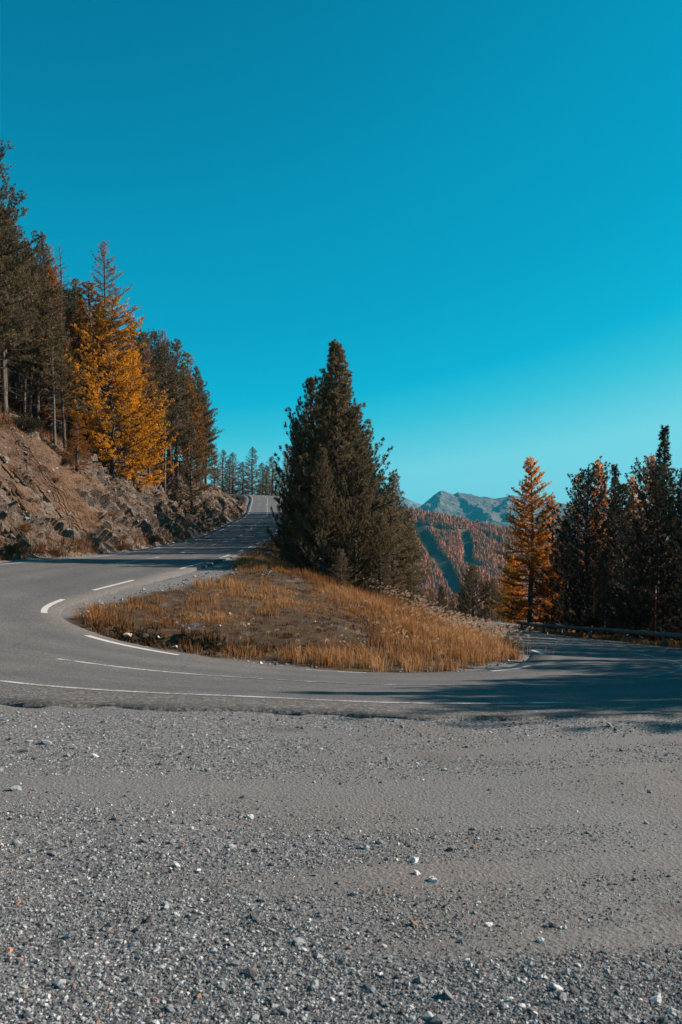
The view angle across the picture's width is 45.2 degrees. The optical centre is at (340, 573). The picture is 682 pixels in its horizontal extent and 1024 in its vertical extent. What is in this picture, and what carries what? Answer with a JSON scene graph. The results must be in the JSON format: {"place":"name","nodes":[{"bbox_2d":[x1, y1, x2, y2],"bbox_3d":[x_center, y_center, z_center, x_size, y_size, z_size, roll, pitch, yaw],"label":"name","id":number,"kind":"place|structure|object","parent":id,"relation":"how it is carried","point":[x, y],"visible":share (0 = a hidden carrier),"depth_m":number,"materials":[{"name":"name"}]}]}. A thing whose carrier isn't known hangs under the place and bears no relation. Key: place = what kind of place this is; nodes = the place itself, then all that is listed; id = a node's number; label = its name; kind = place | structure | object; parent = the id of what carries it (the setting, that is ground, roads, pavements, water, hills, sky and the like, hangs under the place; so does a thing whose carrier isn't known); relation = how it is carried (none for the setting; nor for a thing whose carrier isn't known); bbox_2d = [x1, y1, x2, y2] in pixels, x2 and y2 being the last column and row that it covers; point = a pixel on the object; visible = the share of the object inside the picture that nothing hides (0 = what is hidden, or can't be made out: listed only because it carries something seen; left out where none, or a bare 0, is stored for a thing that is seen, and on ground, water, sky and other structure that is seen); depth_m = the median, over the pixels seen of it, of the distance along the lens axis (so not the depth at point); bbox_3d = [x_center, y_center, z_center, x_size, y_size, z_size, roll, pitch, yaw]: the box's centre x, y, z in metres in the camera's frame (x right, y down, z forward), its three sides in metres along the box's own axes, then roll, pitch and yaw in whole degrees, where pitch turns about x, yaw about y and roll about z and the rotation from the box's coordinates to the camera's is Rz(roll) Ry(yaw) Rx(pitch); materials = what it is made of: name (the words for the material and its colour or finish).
{"place":"outdoors","nodes":[
{"label":"outdoors","id":0,"kind":"place"},
{"bbox_2d":[0,363,681,1023],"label":"ground","id":1,"kind":"structure","parent":0,"point":[442,793],"depth_m":5.63,"materials":[{"name":"gravel"}]},
{"bbox_2d":[1,226,18,401],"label":"pine tree","id":2,"kind":"object","parent":1,"relation":"on","point":[15,383],"visible":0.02,"depth_m":67.30,"materials":[{"name":"green plant"}]},
{"bbox_2d":[9,356,14,400],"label":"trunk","id":3,"kind":"object","parent":1,"relation":"on","point":[11,384],"visible":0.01,"depth_m":65.12,"materials":[{"name":"brown plant"}]},
{"bbox_2d":[0,241,31,370],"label":"pine tree","id":4,"kind":"object","parent":1,"relation":"on","point":[8,344],"visible":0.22,"depth_m":46.48,"materials":[{"name":"green plant"}]},
{"bbox_2d":[0,209,40,413],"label":"pine tree","id":5,"kind":"object","parent":1,"relation":"on","point":[13,353],"visible":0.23,"depth_m":51.98,"materials":[{"name":"green plant"}]},
{"bbox_2d":[0,139,43,408],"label":"pine tree","id":6,"kind":"object","parent":1,"relation":"on","point":[5,305],"visible":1,"depth_m":42.53,"materials":[{"name":"green plant"}]},
{"bbox_2d":[8,237,45,415],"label":"pine tree","id":7,"kind":"object","parent":1,"relation":"on","point":[36,265],"visible":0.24,"depth_m":56.58,"materials":[{"name":"green plant"}]},
{"bbox_2d":[0,218,54,411],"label":"pine tree","id":8,"kind":"object","parent":1,"relation":"on","point":[25,348],"visible":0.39,"depth_m":52.33,"materials":[{"name":"green plant"}]},
{"bbox_2d":[7,256,52,417],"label":"pine tree","id":9,"kind":"object","parent":1,"relation":"on","point":[30,393],"visible":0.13,"depth_m":57.90,"materials":[{"name":"green plant"}]},
{"bbox_2d":[7,250,63,418],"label":"pine tree","id":10,"kind":"object","parent":1,"relation":"on","point":[33,405],"visible":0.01,"depth_m":62.10,"materials":[{"name":"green plant"}]},
{"bbox_2d":[7,262,70,429],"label":"pine tree","id":11,"kind":"object","parent":1,"relation":"on","point":[42,277],"visible":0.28,"depth_m":57.51,"materials":[{"name":"green plant"}]},
{"bbox_2d":[21,234,60,426],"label":"pine tree","id":12,"kind":"object","parent":1,"relation":"on","point":[42,240],"visible":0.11,"depth_m":59.84,"materials":[{"name":"green plant"}]},
{"bbox_2d":[27,268,82,433],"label":"larch tree","id":13,"kind":"object","parent":1,"relation":"on","point":[50,276],"visible":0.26,"depth_m":58.77,"materials":[{"name":"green plant"}]},
{"bbox_2d":[44,245,75,414],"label":"larch tree","id":14,"kind":"object","parent":1,"relation":"on","point":[57,266],"visible":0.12,"depth_m":66.01,"materials":[{"name":"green plant"}]},
{"bbox_2d":[45,243,78,435],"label":"pine tree","id":15,"kind":"object","parent":1,"relation":"on","point":[59,431],"visible":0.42,"depth_m":59.86,"materials":[{"name":"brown plant"}]},
{"bbox_2d":[64,278,86,431],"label":"pine tree","id":16,"kind":"object","parent":1,"relation":"on","point":[74,295],"visible":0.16,"depth_m":65.80,"materials":[{"name":"green plant"}]},
{"bbox_2d":[57,415,94,472],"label":"larch tree","id":17,"kind":"object","parent":1,"relation":"on","point":[75,445],"visible":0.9,"depth_m":53.88,"materials":[{"name":"orange plant"}]},
{"bbox_2d":[57,287,100,438],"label":"pine tree","id":18,"kind":"object","parent":1,"relation":"on","point":[68,316],"visible":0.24,"depth_m":62.67,"materials":[{"name":"green plant"}]},
{"bbox_2d":[43,280,135,452],"bbox_3d":[-19.393,-15.472,62.330,7.465,14.081,9.663,0,0,-11],"label":"larch tree","id":19,"kind":"object","parent":1,"relation":"on","point":[83,302],"visible":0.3,"depth_m":62.39,"materials":[{"name":"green plant"}]},
{"bbox_2d":[80,308,112,443],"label":"pine tree","id":20,"kind":"object","parent":1,"relation":"on","point":[100,362],"visible":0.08,"depth_m":66.88,"materials":[{"name":"green plant"}]},
{"bbox_2d":[41,295,170,479],"bbox_3d":[-16.875,-13.684,62.225,9.188,14.840,14.009,0,0,21],"label":"larch tree","id":21,"kind":"object","parent":1,"relation":"on","point":[113,443],"visible":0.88,"depth_m":61.35,"materials":[{"name":"orange plant"}]},
{"bbox_2d":[0,364,218,490],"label":"undergrowth","id":22,"kind":"object","parent":1,"relation":"on","point":[18,407],"visible":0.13,"depth_m":63.04,"materials":[{"name":"brown plant"}]},
{"bbox_2d":[85,241,135,439],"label":"larch tree","id":23,"kind":"object","parent":1,"relation":"on","point":[113,269],"visible":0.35,"depth_m":75.93,"materials":[{"name":"orange plant"}]},
{"bbox_2d":[96,391,145,478],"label":"tree","id":24,"kind":"object","parent":1,"relation":"on","point":[124,450],"visible":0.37,"depth_m":62.62,"materials":[{"name":"orange plant"}]},
{"bbox_2d":[103,333,139,447],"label":"pine tree","id":25,"kind":"object","parent":1,"relation":"on","point":[121,346],"visible":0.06,"depth_m":70.63,"materials":[{"name":"green plant"}]},
{"bbox_2d":[0,413,245,559],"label":"rock bank","id":26,"kind":"object","parent":1,"relation":"on","point":[66,501],"visible":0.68,"depth_m":49.84,"materials":[{"name":"stone"}]},
{"bbox_2d":[0,537,29,554],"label":"shrub","id":27,"kind":"object","parent":26,"relation":"on","point":[12,544],"visible":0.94,"depth_m":34.57,"materials":[{"name":"green plant"}]},
{"bbox_2d":[18,521,36,531],"bbox_3d":[-14.427,-2.130,37.192,1.004,0.594,1.095,0,0,30],"label":"shrub","id":28,"kind":"object","parent":26,"relation":"on","point":[25,526],"visible":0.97,"depth_m":37.10,"materials":[{"name":"brown plant"}]},
{"bbox_2d":[11,410,46,432],"bbox_3d":[-19.448,-9.450,51.069,2.237,1.501,2.940,0,0,-2],"label":"shrub","id":29,"kind":"object","parent":26,"relation":"on","point":[29,424],"visible":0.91,"depth_m":50.69,"materials":[{"name":"green plant"}]},
{"bbox_2d":[30,543,48,554],"bbox_3d":[-13.806,-1.107,37.072,1.278,0.693,1.172,0,0,-40],"label":"shrub","id":30,"kind":"object","parent":26,"relation":"on","point":[39,551],"visible":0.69,"depth_m":37.03,"materials":[{"name":"brown plant"}]},
{"bbox_2d":[24,282,72,444],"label":"pine tree","id":31,"kind":"object","parent":26,"relation":"on","point":[52,384],"visible":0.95,"depth_m":54.52,"materials":[{"name":"green plant"}]},
{"bbox_2d":[38,312,97,448],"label":"pine tree","id":32,"kind":"object","parent":26,"relation":"on","point":[61,402],"visible":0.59,"depth_m":55.80,"materials":[{"name":"green plant"}]},
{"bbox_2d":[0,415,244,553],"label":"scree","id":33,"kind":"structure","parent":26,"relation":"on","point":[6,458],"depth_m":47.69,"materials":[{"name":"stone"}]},
{"bbox_2d":[0,410,246,561],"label":"dry brush","id":34,"kind":"object","parent":26,"relation":"on","point":[84,551],"visible":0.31,"depth_m":43.60,"materials":[{"name":"brown plant"}]},
{"bbox_2d":[121,340,153,460],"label":"larch tree","id":35,"kind":"object","parent":1,"relation":"on","point":[133,345],"visible":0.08,"depth_m":74.58,"materials":[{"name":"orange plant"}]},
{"bbox_2d":[121,329,169,420],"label":"pine tree","id":36,"kind":"object","parent":1,"relation":"on","point":[141,341],"visible":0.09,"depth_m":79.61,"materials":[{"name":"green plant"}]},
{"bbox_2d":[107,349,191,489],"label":"larch tree","id":37,"kind":"object","parent":1,"relation":"on","point":[149,415],"visible":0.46,"depth_m":65.35,"materials":[{"name":"orange plant"}]},
{"bbox_2d":[137,345,169,480],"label":"tree","id":38,"kind":"object","parent":1,"relation":"on","point":[147,386],"visible":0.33,"depth_m":76.86,"materials":[{"name":"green plant"}]},
{"bbox_2d":[137,334,175,470],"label":"pine tree","id":39,"kind":"object","parent":1,"relation":"on","point":[146,340],"visible":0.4,"depth_m":77.85,"materials":[{"name":"green plant"}]},
{"bbox_2d":[141,327,174,469],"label":"pine tree","id":40,"kind":"object","parent":1,"relation":"on","point":[156,336],"visible":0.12,"depth_m":85.78,"materials":[{"name":"green plant"}]},
{"bbox_2d":[140,346,189,483],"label":"pine tree","id":41,"kind":"object","parent":1,"relation":"on","point":[169,418],"visible":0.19,"depth_m":81.57,"materials":[{"name":"green plant"}]},
{"bbox_2d":[141,341,189,493],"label":"pine tree","id":42,"kind":"object","parent":1,"relation":"on","point":[164,362],"visible":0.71,"depth_m":79.80,"materials":[{"name":"green plant"}]},
{"bbox_2d":[155,329,181,471],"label":"pine tree","id":43,"kind":"object","parent":1,"relation":"on","point":[165,339],"visible":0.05,"depth_m":87.91,"materials":[{"name":"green plant"}]},
{"bbox_2d":[159,362,192,471],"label":"pine tree","id":44,"kind":"object","parent":1,"relation":"on","point":[170,455],"visible":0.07,"depth_m":86.15,"materials":[{"name":"green plant"}]},
{"bbox_2d":[154,338,200,500],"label":"pine tree","id":45,"kind":"object","parent":1,"relation":"on","point":[180,384],"visible":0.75,"depth_m":81.69,"materials":[{"name":"green plant"}]},
{"bbox_2d":[166,353,212,483],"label":"larch tree","id":46,"kind":"object","parent":1,"relation":"on","point":[197,415],"visible":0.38,"depth_m":93.52,"materials":[{"name":"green plant"}]},
{"bbox_2d":[166,420,215,516],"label":"pine tree","id":47,"kind":"object","parent":1,"relation":"on","point":[192,494],"visible":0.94,"depth_m":81.80,"materials":[{"name":"green plant"}]},
{"bbox_2d":[180,366,218,486],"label":"pine tree","id":48,"kind":"object","parent":1,"relation":"on","point":[201,399],"visible":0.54,"depth_m":95.96,"materials":[{"name":"green plant"}]},
{"bbox_2d":[193,412,220,485],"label":"pine tree","id":49,"kind":"object","parent":1,"relation":"on","point":[215,457],"visible":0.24,"depth_m":111.86,"materials":[{"name":"green plant"}]},
{"bbox_2d":[196,377,223,488],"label":"pine tree","id":50,"kind":"object","parent":1,"relation":"on","point":[211,414],"visible":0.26,"depth_m":102.80,"materials":[{"name":"green plant"}]},
{"bbox_2d":[207,459,221,488],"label":"pine tree","id":51,"kind":"object","parent":1,"relation":"on","point":[214,480],"visible":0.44,"depth_m":131.89,"materials":[{"name":"green plant"}]},
{"bbox_2d":[209,450,230,493],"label":"pine tree","id":52,"kind":"object","parent":1,"relation":"on","point":[222,462],"visible":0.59,"depth_m":239.65,"materials":[{"name":"green plant"}]},
{"bbox_2d":[218,452,241,493],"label":"pine tree","id":53,"kind":"object","parent":1,"relation":"on","point":[234,465],"visible":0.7,"depth_m":235.77,"materials":[{"name":"green plant"}]},
{"bbox_2d":[227,462,253,494],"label":"pine tree","id":54,"kind":"object","parent":1,"relation":"on","point":[242,474],"visible":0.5,"depth_m":231.86,"materials":[{"name":"green plant"}]},
{"bbox_2d":[241,447,266,494],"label":"pine tree","id":55,"kind":"object","parent":1,"relation":"on","point":[252,489],"visible":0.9,"depth_m":225.46,"materials":[{"name":"green plant"}]},
{"bbox_2d":[254,462,270,495],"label":"pine tree","id":56,"kind":"object","parent":1,"relation":"on","point":[260,466],"visible":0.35,"depth_m":229.69,"materials":[{"name":"green plant"}]},
{"bbox_2d":[258,456,285,495],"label":"pine tree","id":57,"kind":"object","parent":1,"relation":"on","point":[272,482],"visible":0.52,"depth_m":221.33,"materials":[{"name":"green plant"}]},
{"bbox_2d":[277,444,293,534],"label":"pine tree","id":58,"kind":"object","parent":1,"relation":"on","point":[285,473],"visible":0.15,"depth_m":61.90,"materials":[{"name":"green plant"}]},
{"bbox_2d":[278,526,302,566],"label":"pine tree","id":59,"kind":"object","parent":1,"relation":"on","point":[284,555],"visible":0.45,"depth_m":36.38,"materials":[{"name":"green plant"}]},
{"bbox_2d":[270,412,314,565],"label":"pine tree","id":60,"kind":"object","parent":1,"relation":"on","point":[297,429],"visible":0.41,"depth_m":37.25,"materials":[{"name":"green plant"}]},
{"bbox_2d":[283,514,320,572],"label":"pine tree","id":61,"kind":"object","parent":1,"relation":"on","point":[294,542],"visible":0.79,"depth_m":34.47,"materials":[{"name":"green plant"}]},
{"bbox_2d":[267,376,357,557],"bbox_3d":[-1.347,-4.239,38.533,4.134,10.222,5.044,0,0,33],"label":"pine tree","id":62,"kind":"object","parent":1,"relation":"on","point":[309,406],"visible":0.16,"depth_m":38.16,"materials":[{"name":"green plant"}]},
{"bbox_2d":[289,447,353,577],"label":"pine tree","id":63,"kind":"object","parent":1,"relation":"on","point":[323,499],"visible":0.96,"depth_m":34.17,"materials":[{"name":"green plant"}]},
{"bbox_2d":[281,392,392,577],"bbox_3d":[-0.051,-4.886,46.488,6.184,11.943,6.441,0,0,4],"label":"pine tree","id":64,"kind":"object","parent":1,"relation":"on","point":[380,445],"visible":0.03,"depth_m":45.87,"materials":[{"name":"green plant"}]},
{"bbox_2d":[265,338,409,579],"bbox_3d":[-0.185,-4.689,37.121,6.408,11.846,5.733,0,0,-23],"label":"pine tree","id":65,"kind":"object","parent":1,"relation":"on","point":[327,418],"visible":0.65,"depth_m":36.48,"materials":[{"name":"green plant"}]},
{"bbox_2d":[0,558,681,1023],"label":"gravel stones","id":66,"kind":"object","parent":1,"relation":"on","point":[248,974],"visible":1,"depth_m":3.79,"materials":[{"name":"gravel"}]},
{"bbox_2d":[328,549,357,586],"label":"pine tree","id":67,"kind":"object","parent":1,"relation":"on","point":[342,561],"visible":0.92,"depth_m":33.15,"materials":[{"name":"green plant"}]},
{"bbox_2d":[329,454,377,588],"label":"pine tree","id":68,"kind":"object","parent":1,"relation":"on","point":[356,545],"visible":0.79,"depth_m":35.07,"materials":[{"name":"green plant"}]},
{"bbox_2d":[352,497,385,591],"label":"pine tree","id":69,"kind":"object","parent":1,"relation":"on","point":[368,549],"visible":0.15,"depth_m":37.29,"materials":[{"name":"green plant"}]},
{"bbox_2d":[70,536,681,672],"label":"dry grass","id":70,"kind":"structure","parent":1,"relation":"on","point":[388,611],"depth_m":22.90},
{"bbox_2d":[356,425,400,523],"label":"pine tree","id":71,"kind":"object","parent":1,"relation":"on","point":[383,473],"visible":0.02,"depth_m":52.96,"materials":[{"name":"green plant"}]},
{"bbox_2d":[358,511,400,598],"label":"pine tree","id":72,"kind":"object","parent":1,"relation":"on","point":[380,560],"visible":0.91,"depth_m":34.37,"materials":[{"name":"green plant"}]},
{"bbox_2d":[218,558,558,670],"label":"plume grass","id":73,"kind":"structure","parent":1,"relation":"on","point":[474,623],"depth_m":23.57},
{"bbox_2d":[362,472,426,598],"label":"pine tree","id":74,"kind":"object","parent":1,"relation":"on","point":[390,488],"visible":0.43,"depth_m":40.24,"materials":[{"name":"green plant"}]},
{"bbox_2d":[400,570,421,609],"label":"pine tree","id":75,"kind":"object","parent":1,"relation":"on","point":[411,587],"visible":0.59,"depth_m":37.93,"materials":[{"name":"green plant"}]},
{"bbox_2d":[390,510,433,607],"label":"pine tree","id":76,"kind":"object","parent":1,"relation":"on","point":[411,525],"visible":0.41,"depth_m":45.73,"materials":[{"name":"green plant"}]},
{"bbox_2d":[430,586,454,617],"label":"pine tree","id":77,"kind":"object","parent":1,"relation":"on","point":[441,601],"visible":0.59,"depth_m":91.76,"materials":[{"name":"green plant"}]},
{"bbox_2d":[447,564,502,621],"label":"pine tree","id":78,"kind":"object","parent":1,"relation":"on","point":[473,568],"visible":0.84,"depth_m":101.63,"materials":[{"name":"green plant"}]},
{"bbox_2d":[475,577,505,621],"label":"pine tree","id":79,"kind":"object","parent":1,"relation":"on","point":[494,617],"visible":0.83,"depth_m":99.70,"materials":[{"name":"green plant"}]},
{"bbox_2d":[485,555,535,622],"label":"tree","id":80,"kind":"object","parent":1,"relation":"on","point":[511,597],"visible":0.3,"depth_m":77.92,"materials":[{"name":"orange plant"}]},
{"bbox_2d":[493,456,562,627],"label":"larch tree","id":81,"kind":"object","parent":1,"relation":"on","point":[537,557],"visible":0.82,"depth_m":65.63,"materials":[{"name":"orange plant"}]},
{"bbox_2d":[514,495,575,624],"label":"larch tree","id":82,"kind":"object","parent":1,"relation":"on","point":[552,534],"visible":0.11,"depth_m":69.80,"materials":[{"name":"orange plant"}]},
{"bbox_2d":[530,516,585,632],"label":"pine tree","id":83,"kind":"object","parent":1,"relation":"on","point":[551,587],"visible":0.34,"depth_m":62.02,"materials":[{"name":"green plant"}]},
{"bbox_2d":[547,473,601,632],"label":"larch tree","id":84,"kind":"object","parent":1,"relation":"on","point":[572,507],"visible":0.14,"depth_m":64.05,"materials":[{"name":"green plant"}]},
{"bbox_2d":[534,456,632,633],"bbox_3d":[16.464,-1.313,54.895,7.346,13.054,7.652,0,0,-22],"label":"pine tree","id":85,"kind":"object","parent":1,"relation":"on","point":[588,546],"visible":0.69,"depth_m":54.58,"materials":[{"name":"green plant"}]},
{"bbox_2d":[571,458,619,633],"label":"larch tree","id":86,"kind":"object","parent":1,"relation":"on","point":[605,502],"visible":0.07,"depth_m":65.70,"materials":[{"name":"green plant"}]},
{"bbox_2d":[516,621,681,641],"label":"guard rail","id":87,"kind":"object","parent":1,"relation":"on","point":[664,635],"visible":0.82,"depth_m":44.40,"materials":[{"name":"grey metal"}]},
{"bbox_2d":[577,544,626,636],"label":"pine tree","id":88,"kind":"object","parent":1,"relation":"on","point":[604,576],"visible":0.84,"depth_m":49.90,"materials":[{"name":"green plant"}]},
{"bbox_2d":[582,463,630,617],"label":"pine tree","id":89,"kind":"object","parent":1,"relation":"on","point":[614,473],"visible":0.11,"depth_m":57.88,"materials":[{"name":"green plant"}]},
{"bbox_2d":[567,478,647,637],"bbox_3d":[18.505,-0.368,52.547,5.642,11.577,8.498,0,0,-44],"label":"pine tree","id":90,"kind":"object","parent":1,"relation":"on","point":[614,515],"visible":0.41,"depth_m":52.69,"materials":[{"name":"green plant"}]},
{"bbox_2d":[609,475,647,636],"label":"larch tree","id":91,"kind":"object","parent":1,"relation":"on","point":[631,490],"visible":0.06,"depth_m":59.86,"materials":[{"name":"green plant"}]},
{"bbox_2d":[605,523,654,641],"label":"pine tree","id":92,"kind":"object","parent":1,"relation":"on","point":[627,561],"visible":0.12,"depth_m":49.99,"materials":[{"name":"green plant"}]},
{"bbox_2d":[598,455,681,641],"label":"pine tree","id":93,"kind":"object","parent":1,"relation":"on","point":[654,575],"visible":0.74,"depth_m":45.21,"materials":[{"name":"green plant"}]},
{"bbox_2d":[602,425,681,639],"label":"pine tree","id":94,"kind":"object","parent":1,"relation":"on","point":[664,432],"visible":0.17,"depth_m":46.86,"materials":[{"name":"green plant"}]},
{"bbox_2d":[612,453,675,641],"bbox_3d":[21.101,-0.789,55.988,5.554,14.987,5.422,0,0,18],"label":"larch tree","id":95,"kind":"object","parent":1,"relation":"on","point":[649,458],"visible":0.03,"depth_m":55.98,"materials":[{"name":"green plant"}]},
{"bbox_2d":[621,470,681,642],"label":"pine tree","id":96,"kind":"object","parent":1,"relation":"on","point":[669,566],"visible":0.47,"depth_m":43.94,"materials":[{"name":"green plant"}]},
{"bbox_2d":[634,483,681,641],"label":"pine tree","id":97,"kind":"object","parent":1,"relation":"on","point":[677,563],"visible":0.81,"depth_m":41.64,"materials":[{"name":"green plant"}]},
{"bbox_2d":[0,494,681,720],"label":"road","id":98,"kind":"structure","parent":0,"point":[50,655],"depth_m":15.56,"materials":[{"name":"asphalt"}]},
{"bbox_2d":[0,0,681,514],"label":"sky","id":99,"kind":"structure","parent":0,"point":[479,201],"materials":[{"name":"blue"}]},
{"bbox_2d":[393,496,421,508],"bbox_3d":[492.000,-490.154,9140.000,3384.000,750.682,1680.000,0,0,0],"label":"snowy mountain","id":100,"kind":"structure","parent":0,"point":[409,502],"depth_m":8986.88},
{"bbox_2d":[413,519,518,592],"bbox_3d":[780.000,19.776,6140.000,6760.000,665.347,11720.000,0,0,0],"label":"hills","id":101,"kind":"structure","parent":0,"point":[440,560],"depth_m":1979.06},
{"bbox_2d":[380,503,672,639],"bbox_3d":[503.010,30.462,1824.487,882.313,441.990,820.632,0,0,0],"label":"larch wood","id":102,"kind":"object","parent":101,"relation":"on","point":[449,544],"visible":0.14,"depth_m":1975.86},
{"bbox_2d":[418,491,681,541],"bbox_3d":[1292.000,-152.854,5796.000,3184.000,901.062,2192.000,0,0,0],"label":"mountain","id":103,"kind":"structure","parent":0,"point":[470,507],"depth_m":5628.40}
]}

